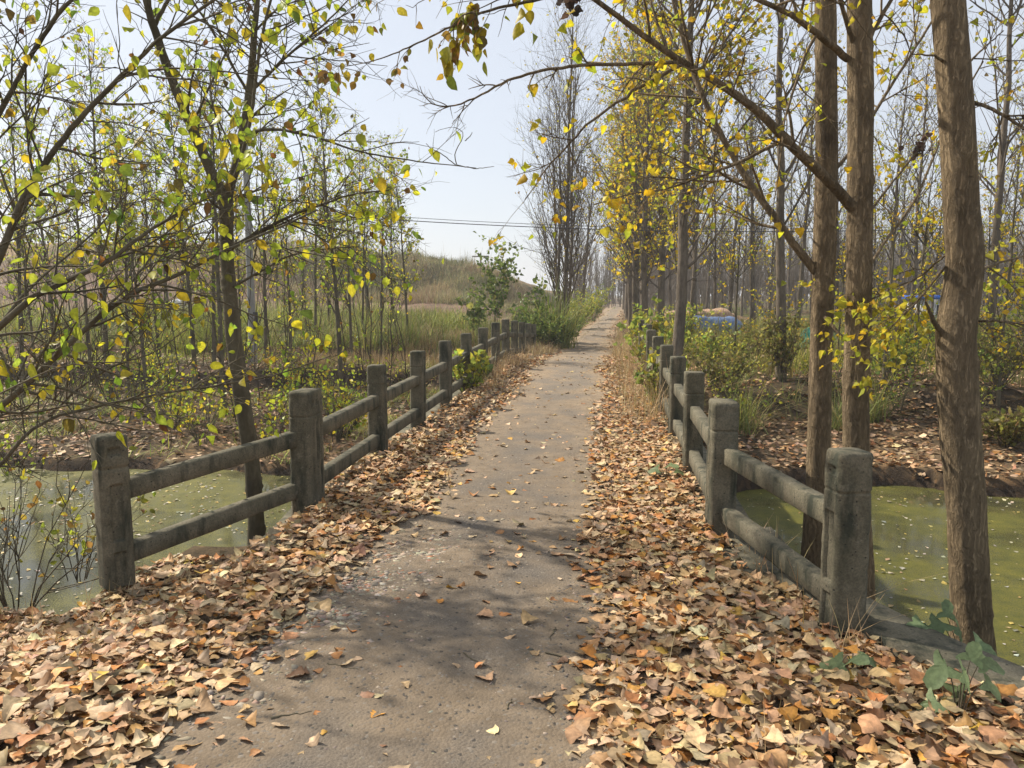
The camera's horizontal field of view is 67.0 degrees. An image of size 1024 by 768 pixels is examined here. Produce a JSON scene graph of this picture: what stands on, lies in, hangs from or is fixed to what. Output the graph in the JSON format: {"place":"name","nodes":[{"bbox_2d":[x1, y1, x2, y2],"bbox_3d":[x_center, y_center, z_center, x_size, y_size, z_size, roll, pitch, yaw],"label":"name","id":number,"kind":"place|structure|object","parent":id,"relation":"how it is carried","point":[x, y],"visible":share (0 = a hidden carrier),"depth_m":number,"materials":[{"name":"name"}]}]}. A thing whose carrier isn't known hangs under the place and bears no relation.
{"place":"outdoors","nodes":[
{"label":"outdoors","id":0,"kind":"place"},
{"bbox_2d":[0,304,996,767],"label":"path","id":1,"kind":"structure","parent":0,"point":[404,728],"depth_m":3.56,"materials":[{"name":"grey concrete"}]},
{"bbox_2d":[124,514,504,762],"bbox_3d":[-0.685,1.084,4.311,1.116,0.044,3.902,3,7,21],"label":"rubble","id":2,"kind":"object","parent":1,"relation":"on","point":[321,615],"visible":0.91,"depth_m":3.85,"materials":[{"name":"stone"}]},
{"bbox_2d":[0,467,1023,665],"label":"water","id":3,"kind":"structure","parent":0,"point":[1006,524],"depth_m":9.41,"materials":[{"name":"green liquid"}]},
{"bbox_2d":[0,0,373,285],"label":"leaning tree","id":4,"kind":"object","parent":3,"relation":"in","point":[81,112],"visible":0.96,"depth_m":5.15,"materials":[{"name":"yellow plant"}]},
{"bbox_2d":[0,470,1023,666],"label":"floating leaves","id":5,"kind":"object","parent":3,"relation":"on","point":[889,605],"visible":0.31,"depth_m":9.76,"materials":[{"name":"yellow plant"}]},
{"bbox_2d":[308,0,1023,600],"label":"poplar tree","id":6,"kind":"object","parent":3,"relation":"in","point":[858,198],"visible":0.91,"depth_m":5.03,"materials":[{"name":"brown plant"}]},
{"bbox_2d":[781,0,1023,653],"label":"poplar tree","id":7,"kind":"object","parent":3,"relation":"in","point":[958,362],"visible":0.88,"depth_m":4.94,"materials":[{"name":"brown plant"}]},
{"bbox_2d":[0,242,1023,767],"bbox_3d":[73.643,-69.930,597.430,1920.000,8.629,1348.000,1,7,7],"label":"ground","id":8,"kind":"structure","parent":0,"point":[904,474],"depth_m":14.91,"materials":[{"name":"brown soil"}]},
{"bbox_2d":[0,174,51,359],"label":"sapling","id":9,"kind":"object","parent":8,"relation":"on","point":[23,254],"visible":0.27,"depth_m":22.61,"materials":[{"name":"green plant"}]},
{"bbox_2d":[0,56,68,399],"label":"sapling","id":10,"kind":"object","parent":8,"relation":"on","point":[11,139],"visible":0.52,"depth_m":18.62,"materials":[{"name":"green plant"}]},
{"bbox_2d":[0,45,71,337],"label":"sapling","id":11,"kind":"object","parent":8,"relation":"on","point":[43,242],"visible":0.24,"depth_m":26.50,"materials":[{"name":"green plant"}]},
{"bbox_2d":[0,366,150,610],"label":"scraggly bush","id":12,"kind":"object","parent":8,"relation":"on","point":[19,555],"visible":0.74,"depth_m":4.87,"materials":[{"name":"brown plant"}]},
{"bbox_2d":[41,96,109,360],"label":"sapling","id":13,"kind":"object","parent":8,"relation":"on","point":[65,162],"visible":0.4,"depth_m":21.65,"materials":[{"name":"green plant"}]},
{"bbox_2d":[18,446,160,582],"bbox_3d":[-3.053,0.958,5.712,0.650,1.045,0.911,7,9,44],"label":"scraggly bush","id":14,"kind":"object","parent":8,"relation":"on","point":[87,543],"visible":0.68,"depth_m":5.64,"materials":[{"name":"green plant"}]},
{"bbox_2d":[28,0,159,401],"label":"sapling","id":15,"kind":"object","parent":8,"relation":"on","point":[77,48],"visible":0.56,"depth_m":18.51,"materials":[{"name":"green plant"}]},
{"bbox_2d":[80,88,172,410],"bbox_3d":[-8.367,-2.691,16.755,1.820,7.374,1.907,-4,8,-33],"label":"sapling","id":16,"kind":"object","parent":8,"relation":"on","point":[105,129],"visible":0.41,"depth_m":16.66,"materials":[{"name":"green plant"}]},
{"bbox_2d":[84,150,171,404],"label":"sapling","id":17,"kind":"object","parent":8,"relation":"on","point":[123,229],"visible":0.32,"depth_m":18.35,"materials":[{"name":"green plant"}]},
{"bbox_2d":[108,112,171,359],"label":"sapling","id":18,"kind":"object","parent":8,"relation":"on","point":[145,222],"visible":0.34,"depth_m":23.22,"materials":[{"name":"green plant"}]},
{"bbox_2d":[119,97,191,306],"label":"sapling","id":19,"kind":"object","parent":8,"relation":"on","point":[156,191],"visible":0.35,"depth_m":32.15,"materials":[{"name":"green plant"}]},
{"bbox_2d":[129,21,214,389],"bbox_3d":[-8.935,-4.567,20.636,2.439,10.003,2.340,-5,8,-35],"label":"sapling","id":20,"kind":"object","parent":8,"relation":"on","point":[192,332],"visible":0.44,"depth_m":20.75,"materials":[{"name":"green plant"}]},
{"bbox_2d":[148,378,233,444],"bbox_3d":[-5.585,0.521,13.791,1.545,1.304,1.058,-5,8,-38],"label":"straggly shrub","id":21,"kind":"object","parent":8,"relation":"on","point":[186,410],"visible":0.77,"depth_m":13.87,"materials":[{"name":"green plant"}]},
{"bbox_2d":[0,21,415,488],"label":"leaning tree","id":22,"kind":"object","parent":8,"relation":"on","point":[60,281],"visible":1,"depth_m":4.59,"materials":[{"name":"green plant"}]},
{"bbox_2d":[152,14,264,415],"bbox_3d":[-6.475,-3.395,16.581,2.198,8.704,2.418,0,7,-1],"label":"sapling","id":23,"kind":"object","parent":8,"relation":"on","point":[217,280],"visible":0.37,"depth_m":16.34,"materials":[{"name":"green plant"}]},
{"bbox_2d":[0,144,421,424],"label":"sapling thicket","id":24,"kind":"object","parent":8,"relation":"on","point":[260,315],"visible":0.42,"depth_m":19.81,"materials":[{"name":"green plant"}]},
{"bbox_2d":[167,60,257,361],"bbox_3d":[-8.384,-4.656,21.874,1.955,9.084,2.450,3,7,21],"label":"sapling","id":25,"kind":"object","parent":8,"relation":"on","point":[214,314],"visible":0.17,"depth_m":21.91,"materials":[{"name":"green plant"}]},
{"bbox_2d":[243,145,257,362],"bbox_3d":[-7.870,-3.876,23.301,0.333,7.300,0.255,1,7,7],"label":"utility pole","id":26,"kind":"object","parent":8,"relation":"on","point":[251,297],"visible":0.45,"depth_m":23.30,"materials":[{"name":"concrete"}]},
{"bbox_2d":[18,0,493,545],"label":"forked tree","id":27,"kind":"object","parent":8,"relation":"on","point":[254,484],"visible":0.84,"depth_m":6.08,"materials":[{"name":"green plant"}]},
{"bbox_2d":[227,58,298,358],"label":"sapling","id":28,"kind":"object","parent":8,"relation":"on","point":[263,257],"visible":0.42,"depth_m":24.77,"materials":[{"name":"green plant"}]},
{"bbox_2d":[0,271,538,375],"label":"field weeds","id":29,"kind":"object","parent":8,"relation":"on","point":[424,326],"visible":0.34,"depth_m":27.24,"materials":[{"name":"green plant"}]},
{"bbox_2d":[255,172,311,364],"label":"sapling","id":30,"kind":"object","parent":8,"relation":"on","point":[292,261],"visible":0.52,"depth_m":21.54,"materials":[{"name":"green plant"}]},
{"bbox_2d":[289,131,340,333],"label":"sapling","id":31,"kind":"object","parent":8,"relation":"on","point":[314,259],"visible":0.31,"depth_m":27.46,"materials":[{"name":"green plant"}]},
{"bbox_2d":[269,13,362,396],"bbox_3d":[-4.714,-4.290,19.566,2.318,9.910,2.416,5,8,37],"label":"sapling","id":32,"kind":"object","parent":8,"relation":"on","point":[325,215],"visible":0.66,"depth_m":19.61,"materials":[{"name":"green plant"}]},
{"bbox_2d":[110,232,554,316],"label":"mound grass","id":33,"kind":"structure","parent":8,"relation":"on","point":[419,294],"depth_m":56.99,"materials":[{"name":"plant"}]},
{"bbox_2d":[308,354,371,442],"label":"straggly shrub","id":34,"kind":"object","parent":8,"relation":"on","point":[338,439],"visible":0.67,"depth_m":14.07,"materials":[{"name":"green plant"}]},
{"bbox_2d":[317,126,377,360],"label":"sapling","id":35,"kind":"object","parent":8,"relation":"on","point":[353,248],"visible":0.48,"depth_m":22.89,"materials":[{"name":"green plant"}]},
{"bbox_2d":[335,103,380,315],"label":"sapling","id":36,"kind":"object","parent":8,"relation":"on","point":[359,171],"visible":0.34,"depth_m":33.02,"materials":[{"name":"green plant"}]},
{"bbox_2d":[345,157,386,332],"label":"sapling","id":37,"kind":"object","parent":8,"relation":"on","point":[362,224],"visible":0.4,"depth_m":28.45,"materials":[{"name":"green plant"}]},
{"bbox_2d":[357,148,410,328],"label":"sapling","id":38,"kind":"object","parent":8,"relation":"on","point":[375,213],"visible":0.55,"depth_m":26.63,"materials":[{"name":"green plant"}]},
{"bbox_2d":[363,126,412,310],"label":"sapling","id":39,"kind":"object","parent":8,"relation":"on","point":[390,232],"visible":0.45,"depth_m":37.02,"materials":[{"name":"green plant"}]},
{"bbox_2d":[374,147,423,329],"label":"sapling","id":40,"kind":"object","parent":8,"relation":"on","point":[401,217],"visible":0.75,"depth_m":26.55,"materials":[{"name":"green plant"}]},
{"bbox_2d":[455,285,492,330],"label":"compound leaf shrub","id":41,"kind":"object","parent":8,"relation":"on","point":[478,309],"visible":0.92,"depth_m":28.64,"materials":[{"name":"green plant"}]},
{"bbox_2d":[468,231,537,321],"bbox_3d":[-0.578,-3.609,28.820,2.040,4.063,2.830,-4,8,-29],"label":"compound leaf shrub","id":42,"kind":"object","parent":8,"relation":"on","point":[502,266],"visible":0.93,"depth_m":28.74,"materials":[{"name":"green plant"}]},
{"bbox_2d":[0,351,1023,767],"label":"fallen leaves","id":43,"kind":"object","parent":8,"relation":"on","point":[48,669],"visible":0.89,"depth_m":3.45,"materials":[{"name":"brown plant"}]},
{"bbox_2d":[0,341,1023,478],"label":"bank leaves","id":44,"kind":"object","parent":8,"relation":"on","point":[880,426],"visible":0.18,"depth_m":14.42,"materials":[{"name":"brown plant"}]},
{"bbox_2d":[0,305,1023,766],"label":"undergrowth","id":45,"kind":"object","parent":8,"relation":"on","point":[798,359],"visible":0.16,"depth_m":17.57,"materials":[{"name":"green plant"}]},
{"bbox_2d":[260,360,779,576],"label":"bridge","id":46,"kind":"structure","parent":8,"relation":"on","point":[749,560],"depth_m":4.87,"materials":[{"name":"concrete"}]},
{"bbox_2d":[90,319,535,589],"bbox_3d":[-0.848,-0.428,14.226,0.819,1.322,19.914,1,7,7],"label":"concrete railing","id":47,"kind":"object","parent":46,"relation":"on","point":[121,550],"visible":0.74,"depth_m":5.70,"materials":[{"name":"grey concrete"}]},
{"bbox_2d":[452,349,490,392],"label":"vine clump","id":48,"kind":"object","parent":47,"relation":"attached to","point":[474,365],"visible":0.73,"depth_m":12.15,"materials":[{"name":"green plant"}]},
{"bbox_2d":[616,292,672,346],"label":"vine clump","id":49,"kind":"object","parent":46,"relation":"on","point":[641,316],"visible":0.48,"depth_m":19.00,"materials":[{"name":"green plant"}]},
{"bbox_2d":[638,320,873,635],"bbox_3d":[2.039,-0.077,10.221,0.516,1.123,13.399,1,7,5],"label":"concrete railing","id":50,"kind":"object","parent":46,"relation":"on","point":[839,509],"visible":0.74,"depth_m":4.30,"materials":[{"name":"grey concrete"}]},
{"bbox_2d":[632,346,690,408],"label":"vine clump","id":51,"kind":"object","parent":50,"relation":"attached to","point":[651,359],"visible":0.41,"depth_m":10.42,"materials":[{"name":"green plant"}]},
{"bbox_2d":[508,274,559,327],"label":"compound leaf shrub","id":52,"kind":"object","parent":8,"relation":"on","point":[541,305],"visible":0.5,"depth_m":26.83,"materials":[{"name":"green plant"}]},
{"bbox_2d":[518,308,573,347],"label":"leafy bush","id":53,"kind":"object","parent":8,"relation":"on","point":[549,326],"visible":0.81,"depth_m":25.40,"materials":[{"name":"green plant"}]},
{"bbox_2d":[488,257,623,348],"bbox_3d":[1.148,-2.768,26.169,8.431,3.285,5.934,-4,8,-30],"label":"reed clump","id":54,"kind":"object","parent":8,"relation":"on","point":[564,345],"visible":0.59,"depth_m":26.19,"materials":[{"name":"green plant"}]},
{"bbox_2d":[487,0,632,315],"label":"bare tree","id":55,"kind":"object","parent":8,"relation":"on","point":[567,265],"visible":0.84,"depth_m":32.00,"materials":[{"name":"grey plant"}]},
{"bbox_2d":[535,110,612,323],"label":"bare tree","id":56,"kind":"object","parent":8,"relation":"on","point":[585,266],"visible":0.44,"depth_m":45.38,"materials":[{"name":"grey plant"}]},
{"bbox_2d":[561,221,667,307],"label":"lane end wood","id":57,"kind":"object","parent":8,"relation":"on","point":[607,280],"visible":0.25,"depth_m":99.33,"materials":[{"name":"grey plant"}]},
{"bbox_2d":[574,11,670,325],"bbox_3d":[5.534,-11.447,38.973,5.933,17.852,5.658,-2,7,-14],"label":"poplar tree","id":58,"kind":"object","parent":8,"relation":"on","point":[629,290],"visible":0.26,"depth_m":39.15,"materials":[{"name":"yellow plant"}]},
{"bbox_2d":[574,0,706,329],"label":"poplar tree","id":59,"kind":"object","parent":8,"relation":"on","point":[635,292],"visible":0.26,"depth_m":32.18,"materials":[{"name":"yellow plant"}]},
{"bbox_2d":[594,0,718,313],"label":"poplar tree","id":60,"kind":"object","parent":8,"relation":"on","point":[645,236],"visible":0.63,"depth_m":26.03,"materials":[{"name":"yellow plant"}]},
{"bbox_2d":[588,0,725,333],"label":"poplar tree","id":61,"kind":"object","parent":8,"relation":"on","point":[661,287],"visible":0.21,"depth_m":30.43,"materials":[{"name":"yellow plant"}]},
{"bbox_2d":[654,301,713,349],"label":"bank bush","id":62,"kind":"object","parent":8,"relation":"on","point":[688,322],"visible":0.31,"depth_m":22.88,"materials":[{"name":"green plant"}]},
{"bbox_2d":[647,18,743,345],"bbox_3d":[6.135,-6.745,26.407,3.182,11.495,3.020,5,8,39],"label":"bare poplar","id":63,"kind":"object","parent":8,"relation":"on","point":[696,250],"visible":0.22,"depth_m":26.42,"materials":[{"name":"grey plant"}]},
{"bbox_2d":[664,307,742,335],"bbox_3d":[8.267,-2.654,33.939,4.327,1.368,3.904,1,7,7],"label":"tarpaulin heap","id":64,"kind":"object","parent":8,"relation":"on","point":[728,315],"visible":0.31,"depth_m":32.53,"materials":[{"name":"plastic"}]},
{"bbox_2d":[599,0,814,355],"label":"poplar tree","id":65,"kind":"object","parent":8,"relation":"on","point":[682,267],"visible":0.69,"depth_m":15.97,"materials":[{"name":"yellow plant"}]},
{"bbox_2d":[670,323,745,370],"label":"bank bush","id":66,"kind":"object","parent":8,"relation":"on","point":[707,340],"visible":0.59,"depth_m":18.93,"materials":[{"name":"green plant"}]},
{"bbox_2d":[696,118,743,308],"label":"bare poplar","id":67,"kind":"object","parent":8,"relation":"on","point":[715,274],"visible":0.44,"depth_m":37.42,"materials":[{"name":"grey plant"}]},
{"bbox_2d":[681,327,771,398],"bbox_3d":[4.448,-0.412,15.617,1.568,1.487,1.770,-2,7,-14],"label":"bank bush","id":68,"kind":"object","parent":8,"relation":"on","point":[713,371],"visible":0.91,"depth_m":15.46,"materials":[{"name":"green plant"}]},
{"bbox_2d":[700,63,764,312],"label":"bare poplar","id":69,"kind":"object","parent":8,"relation":"on","point":[731,280],"visible":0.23,"depth_m":40.03,"materials":[{"name":"grey plant"}]},
{"bbox_2d":[720,31,776,325],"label":"bare poplar","id":70,"kind":"object","parent":8,"relation":"on","point":[762,219],"visible":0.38,"depth_m":35.17,"materials":[{"name":"grey plant"}]},
{"bbox_2d":[704,183,797,358],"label":"young poplar","id":71,"kind":"object","parent":8,"relation":"on","point":[728,259],"visible":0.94,"depth_m":18.70,"materials":[{"name":"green plant"}]},
{"bbox_2d":[706,308,797,365],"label":"bank bush","id":72,"kind":"object","parent":8,"relation":"on","point":[748,333],"visible":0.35,"depth_m":19.96,"materials":[{"name":"green plant"}]},
{"bbox_2d":[706,368,801,434],"bbox_3d":[3.543,0.338,13.928,5.208,1.276,3.930,-5,9,-39],"label":"sedge tuft","id":73,"kind":"object","parent":8,"relation":"on","point":[748,412],"visible":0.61,"depth_m":14.25,"materials":[{"name":"green plant"}]},
{"bbox_2d":[716,78,803,330],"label":"bare poplar","id":74,"kind":"object","parent":8,"relation":"on","point":[751,257],"visible":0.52,"depth_m":32.42,"materials":[{"name":"grey plant"}]},
{"bbox_2d":[590,0,934,567],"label":"poplar tree","id":75,"kind":"object","parent":8,"relation":"on","point":[821,265],"visible":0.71,"depth_m":6.15,"materials":[{"name":"brown plant"}]},
{"bbox_2d":[740,206,810,338],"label":"young poplar","id":76,"kind":"object","parent":8,"relation":"on","point":[774,296],"visible":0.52,"depth_m":21.76,"materials":[{"name":"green plant"}]},
{"bbox_2d":[758,148,796,317],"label":"bare poplar","id":77,"kind":"object","parent":8,"relation":"on","point":[772,263],"visible":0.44,"depth_m":45.40,"materials":[{"name":"grey plant"}]},
{"bbox_2d":[709,0,846,378],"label":"bare poplar","id":78,"kind":"object","parent":8,"relation":"on","point":[780,271],"visible":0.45,"depth_m":16.57,"materials":[{"name":"grey plant"}]},
{"bbox_2d":[751,294,809,381],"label":"bank bush","id":79,"kind":"object","parent":8,"relation":"on","point":[778,350],"visible":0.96,"depth_m":16.56,"materials":[{"name":"green plant"}]},
{"bbox_2d":[770,0,846,330],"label":"bare poplar","id":80,"kind":"object","parent":8,"relation":"on","point":[805,225],"visible":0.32,"depth_m":30.36,"materials":[{"name":"grey plant"}]},
{"bbox_2d":[809,77,846,323],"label":"bare poplar","id":81,"kind":"object","parent":8,"relation":"on","point":[838,250],"visible":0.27,"depth_m":37.32,"materials":[{"name":"grey plant"}]},
{"bbox_2d":[639,190,1023,313],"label":"wood","id":82,"kind":"object","parent":8,"relation":"on","point":[761,278],"visible":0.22,"depth_m":67.88,"materials":[{"name":"grey plant"}]},
{"bbox_2d":[758,362,925,425],"bbox_3d":[6.999,0.009,15.239,4.954,1.393,3.417,-4,8,-34],"label":"sedge tuft","id":83,"kind":"object","parent":8,"relation":"on","point":[876,414],"visible":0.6,"depth_m":14.56,"materials":[{"name":"green plant"}]},
{"bbox_2d":[819,651,883,672],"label":"lobed seedling","id":84,"kind":"object","parent":8,"relation":"on","point":[862,658],"visible":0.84,"depth_m":3.21,"materials":[{"name":"green plant"}]},
{"bbox_2d":[872,119,901,321],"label":"bare poplar","id":85,"kind":"object","parent":8,"relation":"on","point":[875,217],"visible":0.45,"depth_m":40.14,"materials":[{"name":"grey plant"}]},
{"bbox_2d":[834,144,944,385],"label":"young poplar","id":86,"kind":"object","parent":8,"relation":"on","point":[902,164],"visible":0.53,"depth_m":15.40,"materials":[{"name":"yellow plant"}]},
{"bbox_2d":[763,527,1023,707],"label":"wing wall","id":87,"kind":"structure","parent":8,"relation":"on","point":[896,632],"depth_m":3.48,"materials":[{"name":"concrete"}]},
{"bbox_2d":[870,336,934,412],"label":"straggly shrub","id":88,"kind":"object","parent":8,"relation":"on","point":[912,370],"visible":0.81,"depth_m":14.70,"materials":[{"name":"green plant"}]},
{"bbox_2d":[870,314,935,377],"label":"bank bush","id":89,"kind":"object","parent":8,"relation":"on","point":[903,337],"visible":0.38,"depth_m":16.37,"materials":[{"name":"green plant"}]},
{"bbox_2d":[879,107,931,315],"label":"bare poplar","id":90,"kind":"object","parent":8,"relation":"on","point":[902,237],"visible":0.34,"depth_m":47.04,"materials":[{"name":"brown plant"}]},
{"bbox_2d":[873,1,938,305],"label":"bare poplar","id":91,"kind":"object","parent":8,"relation":"on","point":[896,185],"visible":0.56,"depth_m":31.15,"materials":[{"name":"grey plant"}]},
{"bbox_2d":[875,24,977,332],"bbox_3d":[15.746,-7.945,29.750,3.556,13.130,3.328,3,7,24],"label":"bare poplar","id":92,"kind":"object","parent":8,"relation":"on","point":[918,180],"visible":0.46,"depth_m":29.52,"materials":[{"name":"grey plant"}]},
{"bbox_2d":[882,125,981,368],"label":"young poplar","id":93,"kind":"object","parent":8,"relation":"on","point":[924,229],"visible":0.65,"depth_m":17.11,"materials":[{"name":"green plant"}]},
{"bbox_2d":[879,0,1023,350],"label":"bare poplar","id":94,"kind":"object","parent":8,"relation":"on","point":[1004,143],"visible":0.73,"depth_m":20.24,"materials":[{"name":"grey plant"}]},
{"bbox_2d":[906,599,996,655],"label":"lobed seedling","id":95,"kind":"object","parent":8,"relation":"on","point":[937,624],"visible":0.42,"depth_m":3.67,"materials":[{"name":"green plant"}]},
{"bbox_2d":[916,641,1004,718],"bbox_3d":[1.690,1.137,2.932,0.307,0.311,0.220,-4,7,-28],"label":"lobed seedling","id":96,"kind":"object","parent":8,"relation":"on","point":[939,672],"visible":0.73,"depth_m":2.93,"materials":[{"name":"green plant"}]},
{"bbox_2d":[926,144,1023,406],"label":"young poplar","id":97,"kind":"object","parent":8,"relation":"on","point":[1005,311],"visible":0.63,"depth_m":14.32,"materials":[{"name":"yellow plant"}]},
{"bbox_2d":[929,314,1023,388],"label":"bank bush","id":98,"kind":"object","parent":8,"relation":"on","point":[984,340],"visible":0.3,"depth_m":14.94,"materials":[{"name":"green plant"}]},
{"bbox_2d":[932,146,1022,309],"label":"young poplar","id":99,"kind":"object","parent":8,"relation":"on","point":[1002,234],"visible":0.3,"depth_m":23.70,"materials":[{"name":"brown plant"}]},
{"bbox_2d":[979,69,1023,310],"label":"bare poplar","id":100,"kind":"object","parent":8,"relation":"on","point":[1017,167],"visible":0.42,"depth_m":35.10,"materials":[{"name":"brown plant"}]},
{"bbox_2d":[980,389,1023,447],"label":"bank bush","id":101,"kind":"object","parent":8,"relation":"on","point":[1010,432],"visible":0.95,"depth_m":12.65,"materials":[{"name":"green plant"}]},
{"bbox_2d":[982,2,1023,319],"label":"bare poplar","id":102,"kind":"object","parent":8,"relation":"on","point":[1009,205],"visible":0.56,"depth_m":28.73,"materials":[{"name":"brown plant"}]},
{"bbox_2d":[0,0,1023,294],"label":"sky","id":103,"kind":"structure","parent":0,"point":[487,195],"materials":[{"name":"white"}]},
{"bbox_2d":[463,306,795,515],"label":"dry grass","id":104,"kind":"structure","parent":0,"point":[620,352],"depth_m":12.80,"materials":[{"name":"beige plant"}]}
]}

